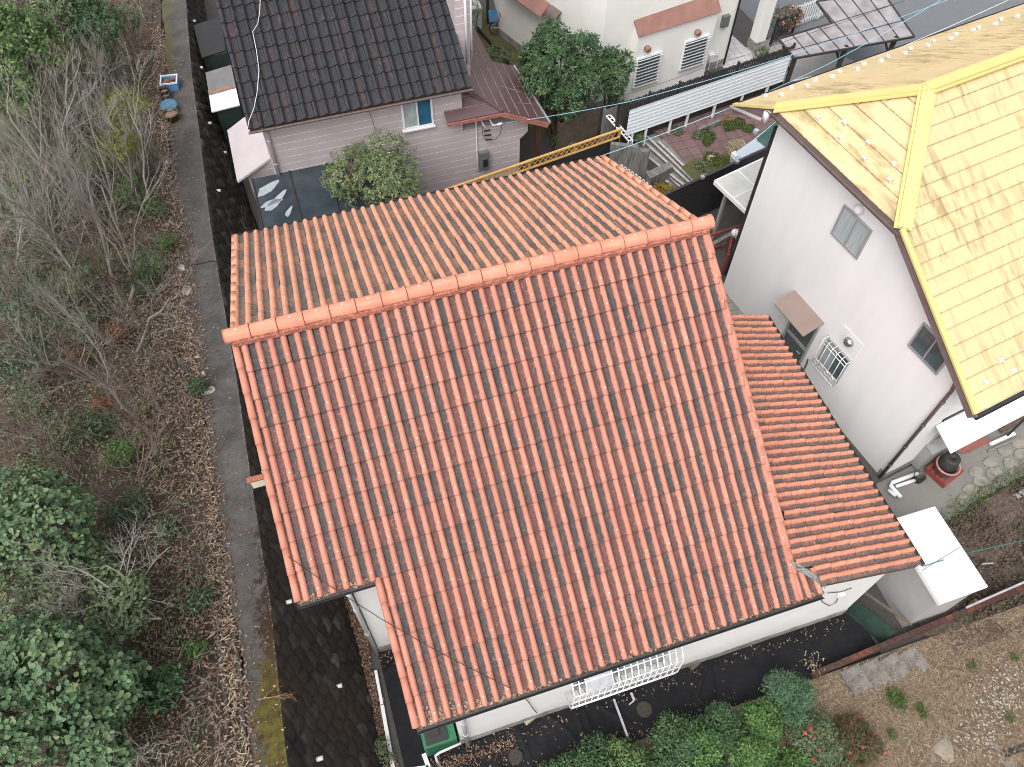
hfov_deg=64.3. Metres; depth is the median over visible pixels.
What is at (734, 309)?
side path
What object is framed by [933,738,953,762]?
rock
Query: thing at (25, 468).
shrub
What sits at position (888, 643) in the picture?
brick wall
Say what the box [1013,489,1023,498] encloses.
kerb stone
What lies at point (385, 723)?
edging strip
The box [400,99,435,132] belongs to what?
window
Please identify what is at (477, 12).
shrub
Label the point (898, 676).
concrete slab
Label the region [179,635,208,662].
shrub
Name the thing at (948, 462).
upturned tub
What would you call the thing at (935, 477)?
pot stand
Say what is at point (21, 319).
bare tree
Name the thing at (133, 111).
bare tree
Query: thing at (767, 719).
garden shrub
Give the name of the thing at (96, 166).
shrub
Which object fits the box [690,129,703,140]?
weed tuft
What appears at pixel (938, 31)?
overhead cable
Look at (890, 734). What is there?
weed tuft
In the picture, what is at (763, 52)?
shrub
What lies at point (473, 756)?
sheet leaves
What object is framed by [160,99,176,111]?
lidded tub
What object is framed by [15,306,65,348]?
shrub
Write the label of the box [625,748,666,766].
garden shrub
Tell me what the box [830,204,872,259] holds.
window
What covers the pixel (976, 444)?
red board
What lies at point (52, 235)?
bare tree
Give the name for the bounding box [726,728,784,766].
garden shrub
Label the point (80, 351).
dry fern
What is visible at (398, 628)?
cable
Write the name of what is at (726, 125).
weed tuft
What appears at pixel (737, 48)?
porch floor
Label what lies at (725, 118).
weed tuft
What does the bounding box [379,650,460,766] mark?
weed sheet
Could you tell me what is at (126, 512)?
shrub
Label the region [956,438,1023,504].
flagstones
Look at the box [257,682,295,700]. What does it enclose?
dead frond
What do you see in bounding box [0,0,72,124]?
leafy tree
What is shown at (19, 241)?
bare tree
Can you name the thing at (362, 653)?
wall foot leaves
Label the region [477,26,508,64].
lawn edging
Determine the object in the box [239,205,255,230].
bare weed
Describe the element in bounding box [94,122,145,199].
leafy tree
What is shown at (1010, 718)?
weed tuft
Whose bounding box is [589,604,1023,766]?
rough grass ground
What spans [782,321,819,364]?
door
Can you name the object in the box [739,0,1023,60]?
asphalt road
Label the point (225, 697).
drain kerb
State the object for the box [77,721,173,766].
dead shrub
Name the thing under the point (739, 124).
weed tuft
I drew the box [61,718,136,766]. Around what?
evergreen shrub
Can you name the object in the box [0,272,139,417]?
bare tree
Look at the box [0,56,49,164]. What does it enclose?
leafy tree
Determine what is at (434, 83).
pink house
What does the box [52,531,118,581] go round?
evergreen shrub
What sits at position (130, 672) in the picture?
evergreen shrub
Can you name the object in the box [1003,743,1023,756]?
dark beam
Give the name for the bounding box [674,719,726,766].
garden shrub
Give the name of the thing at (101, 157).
bare tree
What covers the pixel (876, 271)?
yellow roof house
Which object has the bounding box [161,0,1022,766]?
ground
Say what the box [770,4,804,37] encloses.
flowering shrub
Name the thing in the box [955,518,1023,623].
soil weeds
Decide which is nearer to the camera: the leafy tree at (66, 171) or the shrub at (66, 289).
the shrub at (66, 289)
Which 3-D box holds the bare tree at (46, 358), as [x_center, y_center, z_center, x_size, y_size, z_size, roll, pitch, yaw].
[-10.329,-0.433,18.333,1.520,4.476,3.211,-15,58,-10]
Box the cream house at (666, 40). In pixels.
[493,0,740,107]
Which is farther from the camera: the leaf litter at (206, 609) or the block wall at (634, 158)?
the block wall at (634, 158)
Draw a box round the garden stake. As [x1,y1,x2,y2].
[1007,418,1023,435]
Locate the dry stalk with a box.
[796,649,824,677]
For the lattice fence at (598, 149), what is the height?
1.880 m
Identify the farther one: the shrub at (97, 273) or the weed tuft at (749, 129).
the weed tuft at (749, 129)
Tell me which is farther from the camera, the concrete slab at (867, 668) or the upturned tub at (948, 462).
the upturned tub at (948, 462)
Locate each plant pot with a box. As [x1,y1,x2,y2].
[158,86,168,94]
[160,91,170,98]
[161,107,178,122]
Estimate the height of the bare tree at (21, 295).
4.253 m
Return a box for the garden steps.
[634,134,692,187]
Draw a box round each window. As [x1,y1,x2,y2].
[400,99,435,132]
[483,159,487,166]
[571,651,667,690]
[632,51,662,89]
[678,33,709,71]
[817,338,850,382]
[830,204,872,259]
[907,322,944,374]
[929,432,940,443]
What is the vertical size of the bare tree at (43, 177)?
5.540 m
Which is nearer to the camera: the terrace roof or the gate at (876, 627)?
the gate at (876, 627)
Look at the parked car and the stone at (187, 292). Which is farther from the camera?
the parked car
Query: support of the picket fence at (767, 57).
on the ground at (733, 214)
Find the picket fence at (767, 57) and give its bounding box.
[613,42,795,143]
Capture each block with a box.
[524,718,535,725]
[689,662,700,670]
[698,119,720,132]
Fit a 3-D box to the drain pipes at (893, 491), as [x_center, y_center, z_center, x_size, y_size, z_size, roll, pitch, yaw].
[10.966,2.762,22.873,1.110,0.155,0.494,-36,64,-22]
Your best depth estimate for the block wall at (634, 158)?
28.84 m
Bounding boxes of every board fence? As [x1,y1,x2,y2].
[626,55,791,145]
[964,581,1023,608]
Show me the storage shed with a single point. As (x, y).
(917, 594)
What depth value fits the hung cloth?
26.78 m
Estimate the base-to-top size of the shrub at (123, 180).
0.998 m
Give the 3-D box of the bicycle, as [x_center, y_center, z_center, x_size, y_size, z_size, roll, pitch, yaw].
[-0.108,-15.093,34.130,1.728,1.053,0.548,-5,57,-4]
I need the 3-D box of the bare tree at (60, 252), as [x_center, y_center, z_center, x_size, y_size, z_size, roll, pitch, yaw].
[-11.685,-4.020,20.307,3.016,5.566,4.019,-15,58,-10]
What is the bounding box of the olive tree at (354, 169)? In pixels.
[320,126,429,208]
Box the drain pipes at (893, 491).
[887,472,918,497]
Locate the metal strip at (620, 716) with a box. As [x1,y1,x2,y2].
[613,699,627,735]
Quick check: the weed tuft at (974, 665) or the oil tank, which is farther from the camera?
the weed tuft at (974, 665)
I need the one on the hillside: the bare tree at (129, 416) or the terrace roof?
the bare tree at (129, 416)
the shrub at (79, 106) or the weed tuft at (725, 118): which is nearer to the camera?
the shrub at (79, 106)
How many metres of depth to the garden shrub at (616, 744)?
18.21 m
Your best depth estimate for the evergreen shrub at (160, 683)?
15.71 m
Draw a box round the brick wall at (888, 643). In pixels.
[810,584,1023,677]
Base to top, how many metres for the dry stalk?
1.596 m
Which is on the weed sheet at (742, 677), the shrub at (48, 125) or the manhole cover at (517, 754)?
the manhole cover at (517, 754)
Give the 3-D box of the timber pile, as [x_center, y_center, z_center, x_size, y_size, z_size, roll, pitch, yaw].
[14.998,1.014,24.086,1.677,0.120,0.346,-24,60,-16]
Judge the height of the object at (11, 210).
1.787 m
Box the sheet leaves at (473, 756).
[380,619,843,766]
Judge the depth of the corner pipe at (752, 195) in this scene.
24.20 m
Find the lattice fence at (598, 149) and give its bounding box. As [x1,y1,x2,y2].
[442,128,620,189]
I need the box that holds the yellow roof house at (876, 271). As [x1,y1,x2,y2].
[724,3,1023,478]
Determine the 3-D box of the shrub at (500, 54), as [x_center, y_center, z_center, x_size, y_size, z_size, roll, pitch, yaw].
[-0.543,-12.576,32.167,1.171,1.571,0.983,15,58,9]
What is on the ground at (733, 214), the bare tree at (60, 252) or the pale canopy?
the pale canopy
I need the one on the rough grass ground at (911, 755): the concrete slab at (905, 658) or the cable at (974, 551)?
the concrete slab at (905, 658)
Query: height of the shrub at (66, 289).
1.075 m
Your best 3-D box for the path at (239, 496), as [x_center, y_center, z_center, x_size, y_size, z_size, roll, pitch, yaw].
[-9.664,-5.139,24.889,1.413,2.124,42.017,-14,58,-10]
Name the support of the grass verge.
on the ground at (733, 214)
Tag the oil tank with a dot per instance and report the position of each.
(438, 741)
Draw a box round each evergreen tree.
[513,15,607,145]
[598,44,636,108]
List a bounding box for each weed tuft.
[671,125,683,135]
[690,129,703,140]
[694,159,710,172]
[702,129,716,141]
[702,134,714,146]
[703,151,719,161]
[713,156,730,167]
[722,116,732,124]
[722,120,736,131]
[734,117,746,128]
[742,123,754,132]
[887,728,899,740]
[914,698,925,712]
[917,709,929,719]
[965,659,977,672]
[1005,711,1017,724]
[1010,651,1021,662]
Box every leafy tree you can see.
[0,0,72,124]
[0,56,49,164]
[0,117,45,194]
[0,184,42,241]
[11,159,57,218]
[23,0,88,83]
[49,53,104,112]
[49,149,83,198]
[66,0,126,86]
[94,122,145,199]
[97,87,159,172]
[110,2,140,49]
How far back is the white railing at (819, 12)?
34.55 m
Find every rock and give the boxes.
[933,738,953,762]
[999,756,1015,766]
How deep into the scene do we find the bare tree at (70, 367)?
19.08 m
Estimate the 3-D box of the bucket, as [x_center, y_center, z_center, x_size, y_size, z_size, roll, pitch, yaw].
[11.452,2.652,22.968,0.340,0.230,0.335,-15,58,-10]
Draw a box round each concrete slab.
[839,664,872,695]
[859,657,891,689]
[879,652,907,684]
[898,645,928,671]
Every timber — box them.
[987,437,1018,451]
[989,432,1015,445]
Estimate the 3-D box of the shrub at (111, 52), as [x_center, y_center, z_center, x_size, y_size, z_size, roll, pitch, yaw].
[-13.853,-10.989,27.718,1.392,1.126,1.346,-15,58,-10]
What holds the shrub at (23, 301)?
on the hillside
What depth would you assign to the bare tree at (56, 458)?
17.86 m
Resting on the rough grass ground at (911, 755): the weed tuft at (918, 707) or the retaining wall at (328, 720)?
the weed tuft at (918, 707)
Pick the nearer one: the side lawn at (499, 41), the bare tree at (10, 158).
the bare tree at (10, 158)
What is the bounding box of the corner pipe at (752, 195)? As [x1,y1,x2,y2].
[724,126,777,274]
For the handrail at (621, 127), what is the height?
1.824 m
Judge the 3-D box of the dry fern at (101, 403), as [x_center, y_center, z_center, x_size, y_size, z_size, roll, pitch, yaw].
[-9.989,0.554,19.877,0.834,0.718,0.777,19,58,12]
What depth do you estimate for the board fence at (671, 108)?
29.38 m
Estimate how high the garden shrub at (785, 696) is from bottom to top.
1.446 m
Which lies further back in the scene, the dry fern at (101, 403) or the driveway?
the driveway
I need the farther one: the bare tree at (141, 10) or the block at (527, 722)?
the bare tree at (141, 10)
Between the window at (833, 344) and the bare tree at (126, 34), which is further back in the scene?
the bare tree at (126, 34)
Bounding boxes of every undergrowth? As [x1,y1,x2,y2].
[0,0,211,766]
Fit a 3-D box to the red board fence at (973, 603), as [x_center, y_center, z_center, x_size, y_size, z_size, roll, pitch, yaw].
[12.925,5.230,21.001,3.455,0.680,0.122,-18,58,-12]
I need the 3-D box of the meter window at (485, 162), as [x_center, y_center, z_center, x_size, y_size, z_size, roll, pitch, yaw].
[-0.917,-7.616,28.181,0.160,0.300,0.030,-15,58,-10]
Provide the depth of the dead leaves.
19.50 m
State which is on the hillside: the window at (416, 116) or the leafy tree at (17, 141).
the leafy tree at (17, 141)
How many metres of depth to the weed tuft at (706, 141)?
29.55 m
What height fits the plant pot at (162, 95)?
0.260 m
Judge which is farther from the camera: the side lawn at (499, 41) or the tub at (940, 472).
the side lawn at (499, 41)
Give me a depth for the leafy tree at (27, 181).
22.78 m
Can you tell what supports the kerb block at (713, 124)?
on the garden terrace
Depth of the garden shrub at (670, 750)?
18.24 m
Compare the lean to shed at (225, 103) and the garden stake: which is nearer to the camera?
the garden stake
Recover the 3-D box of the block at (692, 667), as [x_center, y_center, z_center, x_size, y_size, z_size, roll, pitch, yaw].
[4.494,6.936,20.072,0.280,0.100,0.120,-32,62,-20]
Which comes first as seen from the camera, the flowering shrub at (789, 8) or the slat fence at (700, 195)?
the slat fence at (700, 195)
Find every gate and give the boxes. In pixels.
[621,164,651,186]
[710,225,740,275]
[845,592,911,642]
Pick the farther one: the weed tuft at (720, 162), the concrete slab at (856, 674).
the weed tuft at (720, 162)
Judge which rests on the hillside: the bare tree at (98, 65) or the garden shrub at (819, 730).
the bare tree at (98, 65)
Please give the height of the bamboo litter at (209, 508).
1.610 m
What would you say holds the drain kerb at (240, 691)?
on the hillside
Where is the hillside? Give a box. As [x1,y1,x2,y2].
[0,0,252,766]
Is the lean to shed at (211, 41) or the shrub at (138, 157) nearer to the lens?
the shrub at (138, 157)
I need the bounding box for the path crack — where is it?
[185,261,217,267]
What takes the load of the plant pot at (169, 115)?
on the path at (239, 496)
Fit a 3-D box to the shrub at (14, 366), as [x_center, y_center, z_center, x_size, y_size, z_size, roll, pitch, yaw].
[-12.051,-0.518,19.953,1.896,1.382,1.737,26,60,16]
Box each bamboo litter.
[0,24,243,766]
[152,29,252,766]
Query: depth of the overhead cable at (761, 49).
27.53 m
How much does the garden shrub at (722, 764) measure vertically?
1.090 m
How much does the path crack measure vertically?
0.016 m
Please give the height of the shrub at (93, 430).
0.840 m
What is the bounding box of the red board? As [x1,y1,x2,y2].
[957,437,991,453]
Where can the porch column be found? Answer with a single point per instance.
(761, 25)
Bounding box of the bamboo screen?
[556,104,600,157]
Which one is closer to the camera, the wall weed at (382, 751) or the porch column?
the wall weed at (382, 751)
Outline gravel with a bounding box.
[944,654,1023,764]
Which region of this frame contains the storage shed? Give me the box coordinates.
[876,506,987,627]
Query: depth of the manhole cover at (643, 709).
19.50 m
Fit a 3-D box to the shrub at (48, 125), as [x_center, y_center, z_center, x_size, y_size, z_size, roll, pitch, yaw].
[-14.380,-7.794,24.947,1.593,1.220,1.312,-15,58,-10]
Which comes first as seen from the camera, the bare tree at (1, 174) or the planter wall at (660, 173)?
the bare tree at (1, 174)
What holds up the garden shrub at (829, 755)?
on the rough grass ground at (911, 755)
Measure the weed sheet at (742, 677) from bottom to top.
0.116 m
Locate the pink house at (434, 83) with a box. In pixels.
[215,0,550,195]
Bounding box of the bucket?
[912,470,925,483]
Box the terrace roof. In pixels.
[251,148,413,233]
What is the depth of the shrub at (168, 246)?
23.55 m
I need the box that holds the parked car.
[730,121,778,162]
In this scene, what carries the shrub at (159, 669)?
on the hillside
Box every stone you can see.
[179,362,191,373]
[182,285,191,294]
[204,386,214,394]
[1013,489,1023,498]
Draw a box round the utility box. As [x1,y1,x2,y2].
[911,437,946,469]
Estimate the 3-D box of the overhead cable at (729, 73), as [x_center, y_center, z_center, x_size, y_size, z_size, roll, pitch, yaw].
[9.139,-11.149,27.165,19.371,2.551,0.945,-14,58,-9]
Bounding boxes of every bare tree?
[0,28,105,155]
[0,36,101,219]
[0,74,28,230]
[0,95,96,259]
[0,104,121,270]
[0,116,39,198]
[0,126,102,300]
[0,151,73,277]
[0,222,94,332]
[0,228,88,353]
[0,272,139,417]
[0,288,74,383]
[0,366,51,449]
[0,394,84,474]
[3,71,177,310]
[3,238,214,355]
[15,306,140,401]
[29,9,159,211]
[32,28,134,115]
[37,386,186,505]
[49,196,143,332]
[63,0,149,71]
[76,35,175,213]
[83,349,175,445]
[84,69,163,159]
[134,0,145,20]
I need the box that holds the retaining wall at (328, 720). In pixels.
[186,0,385,766]
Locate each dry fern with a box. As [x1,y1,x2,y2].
[62,346,93,369]
[87,390,120,416]
[101,319,131,346]
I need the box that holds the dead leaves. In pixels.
[735,612,1023,765]
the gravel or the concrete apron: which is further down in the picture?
the gravel
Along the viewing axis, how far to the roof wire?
24.29 m
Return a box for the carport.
[777,0,914,85]
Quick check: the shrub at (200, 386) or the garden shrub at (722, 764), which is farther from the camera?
the shrub at (200, 386)
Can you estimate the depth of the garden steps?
29.50 m
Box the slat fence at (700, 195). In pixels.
[664,147,766,216]
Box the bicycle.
[489,10,500,34]
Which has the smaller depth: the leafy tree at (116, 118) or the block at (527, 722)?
the block at (527, 722)
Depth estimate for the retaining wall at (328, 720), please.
18.79 m
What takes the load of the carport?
on the driveway
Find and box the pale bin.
[472,0,481,29]
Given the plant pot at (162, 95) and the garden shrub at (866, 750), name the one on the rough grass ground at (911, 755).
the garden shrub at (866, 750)
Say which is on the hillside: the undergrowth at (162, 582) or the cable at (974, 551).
the undergrowth at (162, 582)
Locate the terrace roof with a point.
(289, 196)
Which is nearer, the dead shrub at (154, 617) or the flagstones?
the dead shrub at (154, 617)
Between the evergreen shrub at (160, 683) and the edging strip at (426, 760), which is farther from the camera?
the edging strip at (426, 760)
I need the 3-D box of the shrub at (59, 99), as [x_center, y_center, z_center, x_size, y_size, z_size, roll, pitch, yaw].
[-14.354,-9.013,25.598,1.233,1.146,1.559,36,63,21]
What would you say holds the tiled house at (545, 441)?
on the ground at (733, 214)
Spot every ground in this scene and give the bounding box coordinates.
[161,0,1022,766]
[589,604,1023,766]
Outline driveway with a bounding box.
[746,34,853,89]
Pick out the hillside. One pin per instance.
(124, 485)
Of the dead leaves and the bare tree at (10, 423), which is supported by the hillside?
the bare tree at (10, 423)
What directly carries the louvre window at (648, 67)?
in the cream house at (666, 40)
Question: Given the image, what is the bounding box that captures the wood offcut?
[954,742,969,753]
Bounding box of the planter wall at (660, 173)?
[644,162,672,186]
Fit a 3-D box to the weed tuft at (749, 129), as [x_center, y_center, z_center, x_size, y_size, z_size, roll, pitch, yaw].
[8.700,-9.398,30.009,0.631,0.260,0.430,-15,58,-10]
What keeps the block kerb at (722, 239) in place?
on the ground at (733, 214)
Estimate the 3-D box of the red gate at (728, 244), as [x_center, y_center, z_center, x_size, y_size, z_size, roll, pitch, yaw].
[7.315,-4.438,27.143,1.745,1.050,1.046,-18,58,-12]
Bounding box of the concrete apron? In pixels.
[876,422,1023,520]
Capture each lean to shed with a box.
[193,17,237,90]
[205,65,244,147]
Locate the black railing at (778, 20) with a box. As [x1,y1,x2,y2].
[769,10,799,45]
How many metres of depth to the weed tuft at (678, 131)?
29.82 m
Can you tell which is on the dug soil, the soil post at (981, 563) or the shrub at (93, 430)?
the soil post at (981, 563)
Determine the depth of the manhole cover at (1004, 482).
22.95 m
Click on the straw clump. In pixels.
(735, 144)
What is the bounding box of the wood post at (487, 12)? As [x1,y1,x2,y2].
[486,0,489,23]
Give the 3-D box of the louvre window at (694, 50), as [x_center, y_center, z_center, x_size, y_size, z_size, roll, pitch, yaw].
[7.040,-12.734,31.449,1.170,1.320,0.172,-23,60,-15]
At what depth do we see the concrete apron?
22.96 m
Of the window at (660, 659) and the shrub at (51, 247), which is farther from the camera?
the shrub at (51, 247)
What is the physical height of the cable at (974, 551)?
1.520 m
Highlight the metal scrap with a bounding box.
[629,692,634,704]
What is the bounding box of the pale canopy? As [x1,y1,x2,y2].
[711,157,763,239]
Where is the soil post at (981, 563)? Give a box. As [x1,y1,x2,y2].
[975,558,993,568]
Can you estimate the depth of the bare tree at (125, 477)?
17.63 m
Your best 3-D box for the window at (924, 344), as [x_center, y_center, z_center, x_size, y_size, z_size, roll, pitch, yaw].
[10.007,-0.829,19.498,0.060,0.920,1.000,-23,60,-15]
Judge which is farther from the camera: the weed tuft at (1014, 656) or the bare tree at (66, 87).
the bare tree at (66, 87)
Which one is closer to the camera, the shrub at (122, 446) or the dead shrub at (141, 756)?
the dead shrub at (141, 756)
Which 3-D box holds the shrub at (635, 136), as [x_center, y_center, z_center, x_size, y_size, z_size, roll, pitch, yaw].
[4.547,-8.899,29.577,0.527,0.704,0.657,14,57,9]
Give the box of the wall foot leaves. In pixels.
[342,595,398,766]
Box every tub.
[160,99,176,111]
[935,454,960,477]
[938,451,960,472]
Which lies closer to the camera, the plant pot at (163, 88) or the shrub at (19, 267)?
the shrub at (19, 267)
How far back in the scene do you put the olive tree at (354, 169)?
24.39 m
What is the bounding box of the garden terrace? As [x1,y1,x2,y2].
[647,81,796,205]
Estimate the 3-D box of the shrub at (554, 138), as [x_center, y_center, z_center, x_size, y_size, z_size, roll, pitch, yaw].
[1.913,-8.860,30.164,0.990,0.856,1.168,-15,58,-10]
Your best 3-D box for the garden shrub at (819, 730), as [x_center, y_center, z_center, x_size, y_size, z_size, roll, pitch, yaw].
[6.914,8.097,18.806,1.256,1.102,1.357,-15,58,-10]
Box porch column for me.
[747,0,776,50]
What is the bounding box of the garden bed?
[682,150,730,179]
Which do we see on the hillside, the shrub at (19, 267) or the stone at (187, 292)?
the shrub at (19, 267)
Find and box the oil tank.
[421,723,460,765]
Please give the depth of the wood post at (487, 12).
34.55 m
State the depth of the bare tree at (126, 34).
27.81 m
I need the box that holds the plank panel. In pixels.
[599,99,629,142]
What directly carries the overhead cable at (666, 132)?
attached to the tiled house at (545, 441)
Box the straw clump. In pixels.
[726,137,748,156]
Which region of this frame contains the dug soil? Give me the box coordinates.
[918,477,1023,657]
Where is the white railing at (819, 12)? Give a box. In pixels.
[784,0,822,30]
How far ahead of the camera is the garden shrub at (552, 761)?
18.38 m
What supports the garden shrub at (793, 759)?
on the rough grass ground at (911, 755)
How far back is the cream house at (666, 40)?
30.66 m
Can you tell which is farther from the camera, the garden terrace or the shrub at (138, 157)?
the garden terrace
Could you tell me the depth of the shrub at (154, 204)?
24.26 m
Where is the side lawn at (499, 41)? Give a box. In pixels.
[476,10,582,133]
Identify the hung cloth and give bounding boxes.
[730,229,738,239]
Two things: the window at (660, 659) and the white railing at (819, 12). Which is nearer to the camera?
the window at (660, 659)
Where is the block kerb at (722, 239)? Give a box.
[713,228,739,248]
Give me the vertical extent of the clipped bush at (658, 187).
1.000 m
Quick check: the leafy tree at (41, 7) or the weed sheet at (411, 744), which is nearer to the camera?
the weed sheet at (411, 744)
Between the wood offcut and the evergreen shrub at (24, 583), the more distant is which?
the wood offcut
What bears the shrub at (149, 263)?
on the hillside
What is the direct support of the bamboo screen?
on the ground at (733, 214)
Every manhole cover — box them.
[508,749,522,764]
[636,701,651,717]
[996,476,1008,487]
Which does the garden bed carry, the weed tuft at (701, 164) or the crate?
the weed tuft at (701, 164)
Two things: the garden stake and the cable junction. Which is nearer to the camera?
the cable junction
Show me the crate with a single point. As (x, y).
(173, 86)
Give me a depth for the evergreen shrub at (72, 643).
13.94 m
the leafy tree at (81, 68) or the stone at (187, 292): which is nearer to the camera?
the stone at (187, 292)
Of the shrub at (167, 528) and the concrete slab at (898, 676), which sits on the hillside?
the shrub at (167, 528)
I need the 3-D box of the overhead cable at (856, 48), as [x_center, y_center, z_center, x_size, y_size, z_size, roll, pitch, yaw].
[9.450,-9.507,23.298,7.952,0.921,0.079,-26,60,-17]
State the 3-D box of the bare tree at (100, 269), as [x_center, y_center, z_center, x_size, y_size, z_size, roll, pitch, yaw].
[-10.007,-2.895,20.169,1.586,4.739,2.289,-15,58,-10]
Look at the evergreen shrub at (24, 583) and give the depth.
15.71 m
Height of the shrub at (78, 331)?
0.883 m
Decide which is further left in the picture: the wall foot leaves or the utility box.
the wall foot leaves
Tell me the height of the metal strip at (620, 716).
0.030 m
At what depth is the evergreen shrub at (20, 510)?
15.77 m
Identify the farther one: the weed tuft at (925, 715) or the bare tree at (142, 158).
the bare tree at (142, 158)
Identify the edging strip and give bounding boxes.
[374,670,394,766]
[418,753,430,766]
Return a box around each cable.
[289,557,509,687]
[503,0,946,123]
[601,108,728,155]
[630,0,903,93]
[770,0,939,90]
[794,0,1007,80]
[922,540,1023,566]
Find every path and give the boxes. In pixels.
[161,0,287,766]
[723,283,862,473]
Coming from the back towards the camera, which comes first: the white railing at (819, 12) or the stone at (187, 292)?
the white railing at (819, 12)
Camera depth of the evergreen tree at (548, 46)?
27.50 m
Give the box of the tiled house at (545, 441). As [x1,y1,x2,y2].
[221,155,924,746]
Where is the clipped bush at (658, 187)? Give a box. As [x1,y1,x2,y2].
[653,182,676,193]
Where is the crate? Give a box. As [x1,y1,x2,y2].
[159,74,179,90]
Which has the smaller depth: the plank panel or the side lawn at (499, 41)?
the plank panel
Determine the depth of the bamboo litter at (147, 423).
19.73 m
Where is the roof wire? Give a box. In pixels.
[247,0,260,128]
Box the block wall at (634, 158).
[609,141,649,180]
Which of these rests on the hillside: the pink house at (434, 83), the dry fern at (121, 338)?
the dry fern at (121, 338)
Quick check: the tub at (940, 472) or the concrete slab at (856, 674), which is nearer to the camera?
the concrete slab at (856, 674)
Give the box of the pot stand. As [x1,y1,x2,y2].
[924,460,963,487]
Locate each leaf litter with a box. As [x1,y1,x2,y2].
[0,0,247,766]
[124,217,259,766]
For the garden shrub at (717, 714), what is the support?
on the rough grass ground at (911, 755)
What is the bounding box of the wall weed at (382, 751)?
[374,736,395,766]
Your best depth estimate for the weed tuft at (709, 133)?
29.76 m
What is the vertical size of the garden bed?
0.001 m
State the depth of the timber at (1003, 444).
23.63 m
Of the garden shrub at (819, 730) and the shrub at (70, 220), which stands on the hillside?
the shrub at (70, 220)
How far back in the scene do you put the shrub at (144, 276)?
22.27 m
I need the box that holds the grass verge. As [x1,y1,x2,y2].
[926,459,1023,525]
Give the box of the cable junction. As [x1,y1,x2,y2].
[821,588,851,605]
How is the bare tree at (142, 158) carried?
on the hillside
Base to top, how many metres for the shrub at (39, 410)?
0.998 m
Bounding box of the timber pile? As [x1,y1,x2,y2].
[999,415,1023,432]
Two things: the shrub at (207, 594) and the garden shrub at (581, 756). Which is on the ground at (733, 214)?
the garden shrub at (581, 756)
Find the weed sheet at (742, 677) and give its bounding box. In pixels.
[447,613,880,766]
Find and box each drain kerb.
[150,0,231,766]
[158,0,248,766]
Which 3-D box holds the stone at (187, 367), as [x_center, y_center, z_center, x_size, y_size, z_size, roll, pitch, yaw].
[-8.557,-0.434,21.323,0.412,0.097,0.309,34,63,20]
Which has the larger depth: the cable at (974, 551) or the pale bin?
the pale bin
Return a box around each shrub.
[0,242,48,284]
[0,275,58,322]
[0,320,55,391]
[0,383,57,427]
[0,464,99,577]
[0,501,177,683]
[0,559,92,651]
[0,610,133,766]
[6,456,71,490]
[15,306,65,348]
[17,108,68,148]
[21,409,83,461]
[27,233,68,256]
[29,264,92,308]
[33,74,80,111]
[50,190,90,228]
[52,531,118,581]
[53,305,96,346]
[57,648,151,729]
[58,86,100,124]
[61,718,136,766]
[62,245,113,283]
[71,405,121,444]
[74,139,114,177]
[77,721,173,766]
[83,558,156,644]
[89,39,125,76]
[99,436,139,468]
[99,484,155,529]
[109,169,147,209]
[110,143,146,172]
[123,245,166,274]
[127,268,156,294]
[137,660,184,715]
[138,196,166,219]
[151,512,178,545]
[152,231,180,254]
[152,656,189,697]
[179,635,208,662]
[181,583,215,612]
[184,374,210,396]
[472,0,482,29]
[486,42,513,63]
[536,756,573,766]
[551,134,573,154]
[554,730,620,766]
[597,730,650,766]
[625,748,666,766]
[633,131,643,142]
[647,706,703,766]
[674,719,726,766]
[684,752,730,766]
[693,700,749,758]
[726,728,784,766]
[735,695,788,743]
[752,45,769,57]
[758,665,818,729]
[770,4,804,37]
[775,745,816,766]
[785,709,838,764]
[800,737,855,766]
[825,710,885,766]
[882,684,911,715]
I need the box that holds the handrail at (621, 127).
[605,115,632,143]
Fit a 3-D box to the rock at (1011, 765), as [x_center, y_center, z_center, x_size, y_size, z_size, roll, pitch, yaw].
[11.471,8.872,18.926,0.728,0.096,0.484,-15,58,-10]
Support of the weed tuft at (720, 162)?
on the garden bed
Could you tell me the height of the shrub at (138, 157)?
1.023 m
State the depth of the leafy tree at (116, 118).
23.91 m
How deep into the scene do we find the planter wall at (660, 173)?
28.98 m
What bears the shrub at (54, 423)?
on the hillside
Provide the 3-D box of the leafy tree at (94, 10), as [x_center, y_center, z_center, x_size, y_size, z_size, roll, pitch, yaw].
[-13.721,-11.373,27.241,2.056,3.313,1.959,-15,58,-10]
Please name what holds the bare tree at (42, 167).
on the hillside
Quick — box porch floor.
[722,35,756,74]
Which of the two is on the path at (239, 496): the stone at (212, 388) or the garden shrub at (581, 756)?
the stone at (212, 388)

